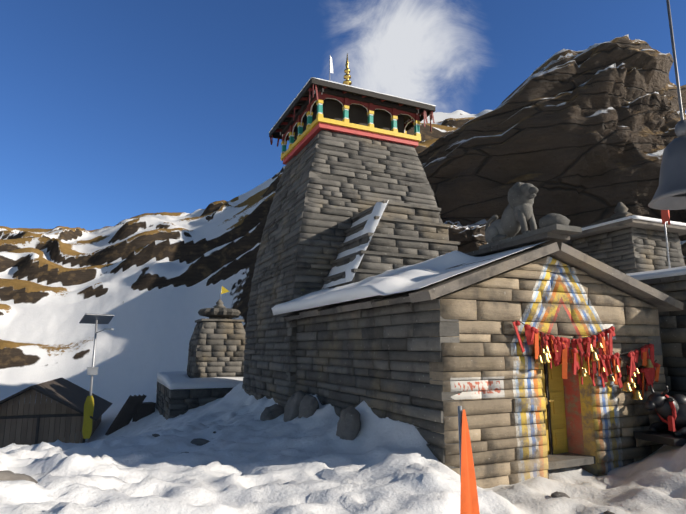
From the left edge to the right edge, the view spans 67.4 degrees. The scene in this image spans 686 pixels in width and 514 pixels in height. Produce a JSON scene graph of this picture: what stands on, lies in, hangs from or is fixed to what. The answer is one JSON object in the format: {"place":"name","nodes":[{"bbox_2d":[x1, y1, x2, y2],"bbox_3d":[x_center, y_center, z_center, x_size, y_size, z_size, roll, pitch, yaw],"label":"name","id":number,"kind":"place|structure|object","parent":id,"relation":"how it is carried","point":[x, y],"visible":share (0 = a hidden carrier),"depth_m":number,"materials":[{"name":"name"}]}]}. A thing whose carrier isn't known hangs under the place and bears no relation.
{"place":"outdoors","nodes":[
{"label":"outdoors","id":0,"kind":"place"},
{"bbox_2d":[0,110,685,513],"bbox_3d":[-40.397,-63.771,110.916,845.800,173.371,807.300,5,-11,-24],"label":"terrain","id":1,"kind":"structure","parent":0,"point":[152,284],"depth_m":9.71,"materials":[{"name":"white snow"}]},
{"bbox_2d":[0,470,37,483],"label":"boulder","id":2,"kind":"object","parent":1,"relation":"on","point":[6,475],"visible":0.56,"depth_m":5.20,"materials":[{"name":"stone"}]},
{"bbox_2d":[0,378,112,447],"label":"wooden hut","id":3,"kind":"object","parent":1,"relation":"on","point":[31,421],"visible":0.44,"depth_m":19.38,"materials":[{"name":"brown wood"}]},
{"bbox_2d":[79,313,113,442],"bbox_3d":[-9.438,4.782,19.459,1.090,5.221,0.992,10,-14,-44],"label":"solar lamp post","id":4,"kind":"object","parent":1,"relation":"on","point":[95,319],"visible":0.94,"depth_m":19.57,"materials":[{"name":"silver metal"}]},
{"bbox_2d":[105,394,155,435],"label":"stone slabs","id":5,"kind":"structure","parent":1,"relation":"on","point":[135,408],"depth_m":19.87,"materials":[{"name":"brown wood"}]},
{"bbox_2d":[155,299,248,419],"bbox_3d":[-4.923,4.220,20.050,3.951,5.150,4.852,5,-11,-24],"label":"shrine","id":6,"kind":"object","parent":1,"relation":"on","point":[217,343],"visible":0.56,"depth_m":19.27,"materials":[{"name":"stone"}]},
{"bbox_2d":[157,371,243,389],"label":"snow","id":7,"kind":"structure","parent":6,"relation":"on","point":[176,380],"depth_m":18.02,"materials":[{"name":"white snow"}]},
{"bbox_2d":[220,286,229,297],"bbox_3d":[-4.733,1.450,20.614,0.385,0.602,0.035,2,-10,-11],"label":"flag","id":8,"kind":"object","parent":6,"relation":"attached to","point":[224,290],"visible":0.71,"depth_m":20.62,"materials":[{"name":"yellow fabric"}]},
{"bbox_2d":[260,404,284,420],"bbox_3d":[-1.464,3.425,11.116,0.637,0.509,0.499,6,-12,-30],"label":"rock","id":9,"kind":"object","parent":1,"relation":"on","point":[274,411],"depth_m":10.93,"materials":[{"name":"stone"}]},
{"bbox_2d":[283,390,305,421],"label":"boulder","id":10,"kind":"structure","parent":1,"relation":"on","point":[291,409],"depth_m":10.46,"materials":[{"name":"stone"}]},
{"bbox_2d":[298,394,318,417],"bbox_3d":[-0.674,3.011,10.054,0.297,0.620,0.557,22,-20,-28],"label":"rock","id":11,"kind":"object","parent":1,"relation":"on","point":[309,406],"depth_m":9.96,"materials":[{"name":"stone"}]},
{"bbox_2d":[336,406,360,439],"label":"boulder","id":12,"kind":"structure","parent":1,"relation":"on","point":[349,425],"depth_m":8.10,"materials":[{"name":"stone"}]},
{"bbox_2d":[242,129,459,405],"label":"stone tower","id":13,"kind":"structure","parent":1,"relation":"on","point":[332,186],"depth_m":13.20,"materials":[{"name":"grey stone"}]},
{"bbox_2d":[269,77,311,132],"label":"snow","id":14,"kind":"structure","parent":13,"relation":"on","point":[290,104],"depth_m":14.81,"materials":[{"name":"white snow"}]},
{"bbox_2d":[269,78,435,164],"bbox_3d":[0.134,-3.844,15.811,3.850,1.520,3.850,5,-11,-24],"label":"wooden tower canopy","id":15,"kind":"object","parent":13,"relation":"on","point":[314,108],"visible":0.69,"depth_m":14.54,"materials":[{"name":"wood"}]},
{"bbox_2d":[329,54,351,84],"bbox_3d":[-0.041,-5.477,16.017,0.736,2.007,0.342,5,-11,-24],"label":"roof finial","id":16,"kind":"object","parent":15,"relation":"on","point":[347,77],"visible":0.54,"depth_m":16.09,"materials":[{"name":"gold metal"}]},
{"bbox_2d":[322,200,388,288],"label":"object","id":17,"kind":"structure","parent":13,"relation":"attached to","point":[371,224],"depth_m":11.61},
{"bbox_2d":[312,77,435,105],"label":"snow","id":18,"kind":"structure","parent":13,"relation":"on","point":[372,91],"depth_m":14.07,"materials":[{"name":"white snow"}]},
{"bbox_2d":[152,431,614,513],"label":"scattered stones","id":19,"kind":"object","parent":1,"relation":"on","point":[201,442],"visible":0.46,"depth_m":9.22,"materials":[{"name":"grey stone"}]},
{"bbox_2d":[443,220,489,252],"bbox_3d":[3.986,0.143,20.519,5.304,3.348,3.486,-7,-12,34],"label":"outcrop","id":20,"kind":"object","parent":1,"relation":"on","point":[470,238],"visible":0.21,"depth_m":18.78,"materials":[{"name":"brown stone"}]},
{"bbox_2d":[458,406,479,513],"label":"orange flag","id":21,"kind":"object","parent":1,"relation":"on","point":[469,503],"visible":1,"depth_m":2.90,"materials":[{"name":"orange fabric"}]},
{"bbox_2d":[295,256,665,488],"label":"mandapa walls","id":22,"kind":"structure","parent":1,"relation":"on","point":[428,367],"depth_m":7.58,"materials":[{"name":"grey stone"}]},
{"bbox_2d":[271,241,545,314],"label":"snow","id":23,"kind":"structure","parent":22,"relation":"on","point":[415,276],"depth_m":8.43,"materials":[{"name":"white snow"}]},
{"bbox_2d":[280,232,683,321],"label":"mandapa roof slabs","id":24,"kind":"structure","parent":22,"relation":"on","point":[592,267],"depth_m":7.91,"materials":[{"name":"grey stone"}]},
{"bbox_2d":[479,182,581,249],"bbox_3d":[2.910,-0.735,8.377,0.530,1.015,1.826,5,-11,-24],"label":"stone lion statue","id":25,"kind":"object","parent":24,"relation":"on","point":[517,215],"visible":0.94,"depth_m":8.24,"materials":[{"name":"grey stone"}]},
{"bbox_2d":[540,345,567,454],"bbox_3d":[3.122,2.288,7.860,0.740,1.920,0.100,5,-11,-24],"label":"door","id":26,"kind":"structure","parent":22,"relation":"attached to","point":[554,411],"depth_m":7.89,"materials":[{"name":"yellow paint"}]},
{"bbox_2d":[512,320,659,400],"bbox_3d":[3.729,1.571,7.678,2.957,1.189,0.218,5,-11,-24],"label":"prayer bells garland","id":27,"kind":"object","parent":22,"relation":"attached to","point":[556,348],"visible":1,"depth_m":7.68,"materials":[{"name":"red fabric"}]},
{"bbox_2d":[418,34,685,246],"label":"crag","id":28,"kind":"structure","parent":1,"relation":"on","point":[582,138],"depth_m":19.70,"materials":[{"name":"stone"}]},
{"bbox_2d":[559,202,685,395],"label":"stone building","id":29,"kind":"structure","parent":1,"relation":"on","point":[632,245],"depth_m":13.82,"materials":[{"name":"stone"}]},
{"bbox_2d":[582,215,685,230],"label":"snow","id":30,"kind":"structure","parent":29,"relation":"on","point":[634,217],"depth_m":13.84,"materials":[{"name":"white snow"}]},
{"bbox_2d":[627,266,685,279],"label":"snow terrace","id":31,"kind":"structure","parent":29,"relation":"on","point":[669,272],"depth_m":9.71,"materials":[{"name":"white snow"}]},
{"bbox_2d":[661,210,670,267],"bbox_3d":[7.228,-0.528,11.407,0.091,2.600,0.916,-5,-11,24],"label":"red flag","id":32,"kind":"object","parent":29,"relation":"on","point":[665,215],"visible":0.29,"depth_m":11.71,"materials":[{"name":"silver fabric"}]},
{"bbox_2d":[633,384,685,446],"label":"nandi bull statue","id":33,"kind":"object","parent":1,"relation":"on","point":[670,430],"visible":1,"depth_m":7.58,"materials":[{"name":"black stone"}]},
{"bbox_2d":[680,240,685,264],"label":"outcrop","id":34,"kind":"object","parent":1,"relation":"on","point":[683,245],"depth_m":15.59,"materials":[{"name":"stone"}]},
{"bbox_2d":[680,209,685,222],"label":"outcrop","id":35,"kind":"object","parent":1,"relation":"on","point":[683,215],"visible":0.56,"depth_m":17.51,"materials":[{"name":"stone"}]},
{"bbox_2d":[0,0,685,229],"label":"sky","id":36,"kind":"structure","parent":0,"point":[112,112],"materials":[{"name":"blue"}]},
{"bbox_2d":[648,0,685,209],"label":"hanging bell","id":37,"kind":"object","parent":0,"point":[670,193],"visible":1,"depth_m":1.94,"materials":[{"name":"metal"}]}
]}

